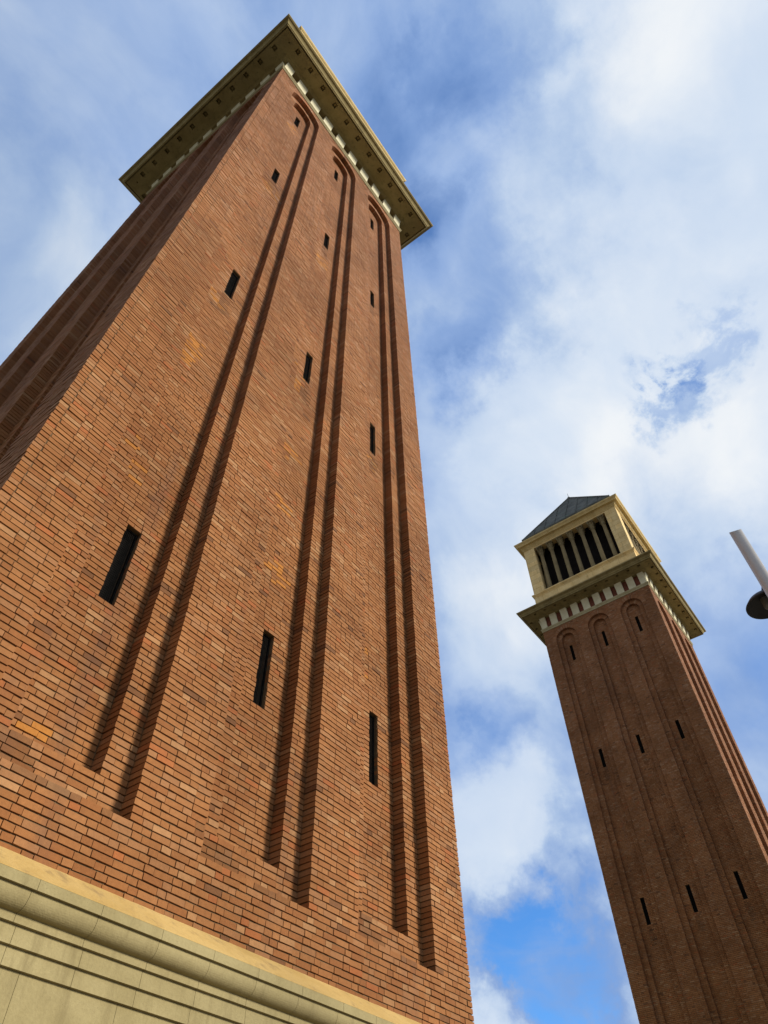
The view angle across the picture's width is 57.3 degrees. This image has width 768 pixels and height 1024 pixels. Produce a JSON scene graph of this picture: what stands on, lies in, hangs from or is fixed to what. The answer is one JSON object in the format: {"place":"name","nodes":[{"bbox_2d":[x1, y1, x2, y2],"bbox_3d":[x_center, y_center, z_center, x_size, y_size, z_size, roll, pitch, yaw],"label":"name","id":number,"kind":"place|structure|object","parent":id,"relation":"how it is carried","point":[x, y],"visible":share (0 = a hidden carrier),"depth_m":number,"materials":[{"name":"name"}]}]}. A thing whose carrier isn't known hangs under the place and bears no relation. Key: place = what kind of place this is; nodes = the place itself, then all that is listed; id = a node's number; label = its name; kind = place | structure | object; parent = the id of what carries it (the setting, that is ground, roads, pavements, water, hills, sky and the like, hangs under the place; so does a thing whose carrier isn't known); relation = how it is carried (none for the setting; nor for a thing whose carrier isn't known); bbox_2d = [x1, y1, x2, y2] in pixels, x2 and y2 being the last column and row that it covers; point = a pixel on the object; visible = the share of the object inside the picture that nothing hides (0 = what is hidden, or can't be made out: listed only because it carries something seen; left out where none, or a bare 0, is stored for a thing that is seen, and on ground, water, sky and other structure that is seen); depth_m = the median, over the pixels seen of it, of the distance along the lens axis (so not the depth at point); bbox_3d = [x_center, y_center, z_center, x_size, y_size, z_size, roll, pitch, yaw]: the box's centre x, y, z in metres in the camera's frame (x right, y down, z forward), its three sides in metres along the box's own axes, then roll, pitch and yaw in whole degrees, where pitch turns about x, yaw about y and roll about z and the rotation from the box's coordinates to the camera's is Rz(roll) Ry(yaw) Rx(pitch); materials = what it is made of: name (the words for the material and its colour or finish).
{"place":"outdoors","nodes":[
{"label":"outdoors","id":0,"kind":"place"},
{"bbox_2d":[0,14,473,1023],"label":"bell tower","id":1,"kind":"structure","parent":0,"point":[226,796],"depth_m":8.31,"materials":[{"name":"brick"}]},
{"bbox_2d":[98,527,137,603],"bbox_3d":[-2.823,0.589,7.345,0.115,1.100,0.178,-30,-56,22],"label":"slit window","id":2,"kind":"structure","parent":1,"relation":"in","point":[109,583],"depth_m":7.38,"materials":[{"name":"black metal"}]},
{"bbox_2d":[224,272,237,297],"bbox_3d":[-2.930,-4.229,13.221,0.115,1.100,0.178,-30,-56,22],"label":"slit window","id":3,"kind":"structure","parent":1,"relation":"in","point":[231,281],"depth_m":13.29,"materials":[{"name":"black metal"}]},
{"bbox_2d":[252,633,270,706],"bbox_3d":[-1.528,1.924,8.463,0.115,1.100,0.178,-30,-56,22],"label":"slit window","id":4,"kind":"structure","parent":1,"relation":"in","point":[266,637],"depth_m":8.49,"materials":[{"name":"black metal"}]},
{"bbox_2d":[271,170,277,182],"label":"slit window","id":5,"kind":"structure","parent":1,"relation":"in","point":[274,178],"depth_m":19.25,"materials":[{"name":"black metal"}]},
{"bbox_2d":[303,355,310,381],"bbox_3d":[-1.635,-2.894,14.339,0.115,1.100,0.178,-30,-56,22],"label":"slit window","id":6,"kind":"structure","parent":1,"relation":"in","point":[306,371],"depth_m":14.39,"materials":[{"name":"black metal"}]},
{"bbox_2d":[323,235,327,248],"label":"slit window","id":7,"kind":"structure","parent":1,"relation":"in","point":[325,241],"depth_m":20.36,"materials":[{"name":"black metal"}]},
{"bbox_2d":[369,714,373,784],"bbox_3d":[-0.233,3.259,9.581,0.115,1.100,0.178,-30,-56,22],"label":"slit window","id":8,"kind":"structure","parent":1,"relation":"in","point":[370,716],"depth_m":9.62,"materials":[{"name":"black metal"}]},
{"bbox_2d":[370,426,372,453],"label":"slit window","id":9,"kind":"structure","parent":1,"relation":"in","point":[371,429],"depth_m":15.54,"materials":[{"name":"black metal"}]},
{"bbox_2d":[370,293,372,306],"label":"slit window","id":10,"kind":"structure","parent":1,"relation":"in","point":[371,296],"depth_m":21.51,"materials":[{"name":"black metal"}]},
{"bbox_2d":[0,0,767,1023],"label":"sky","id":11,"kind":"structure","parent":0,"point":[586,291],"materials":[{"name":"blue"}]},
{"bbox_2d":[514,493,767,1023],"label":"bell tower","id":12,"kind":"structure","parent":0,"point":[677,812],"depth_m":35.48,"materials":[{"name":"brick"}]},
{"bbox_2d":[570,646,575,659],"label":"slit window","id":13,"kind":"structure","parent":12,"relation":"in","point":[572,651],"depth_m":43.29,"materials":[{"name":"black metal"}]},
{"bbox_2d":[599,749,606,766],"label":"slit window","id":14,"kind":"structure","parent":12,"relation":"in","point":[602,757],"depth_m":37.73,"materials":[{"name":"black metal"}]},
{"bbox_2d":[602,632,608,645],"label":"slit window","id":15,"kind":"structure","parent":12,"relation":"in","point":[604,636],"depth_m":42.45,"materials":[{"name":"black metal"}]},
{"bbox_2d":[635,617,642,630],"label":"slit window","id":16,"kind":"structure","parent":12,"relation":"in","point":[637,620],"depth_m":41.67,"materials":[{"name":"black metal"}]},
{"bbox_2d":[636,735,644,752],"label":"slit window","id":17,"kind":"structure","parent":12,"relation":"in","point":[638,737],"depth_m":36.93,"materials":[{"name":"black metal"}]},
{"bbox_2d":[640,898,650,924],"bbox_3d":[11.873,18.098,31.797,0.178,1.100,0.115,-30,-56,22],"label":"slit window","id":18,"kind":"structure","parent":12,"relation":"in","point":[642,900],"depth_m":31.81,"materials":[{"name":"black metal"}]},
{"bbox_2d":[675,720,684,738],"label":"slit window","id":19,"kind":"structure","parent":12,"relation":"in","point":[677,723],"depth_m":36.12,"materials":[{"name":"black metal"}]},
{"bbox_2d":[686,885,697,911],"bbox_3d":[13.614,17.081,30.995,0.178,1.100,0.115,-30,-56,22],"label":"slit window","id":20,"kind":"structure","parent":12,"relation":"in","point":[688,888],"depth_m":31.00,"materials":[{"name":"black metal"}]},
{"bbox_2d":[734,872,747,898],"bbox_3d":[15.355,16.065,30.193,0.178,1.100,0.115,-30,-56,22],"label":"slit window","id":21,"kind":"structure","parent":12,"relation":"in","point":[736,874],"depth_m":30.21,"materials":[{"name":"black metal"}]},
{"bbox_2d":[729,529,767,618],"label":"street lamp","id":22,"kind":"object","parent":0,"point":[757,606],"visible":1,"depth_m":8.27,"materials":[{"name":"grey metal"}]}
]}

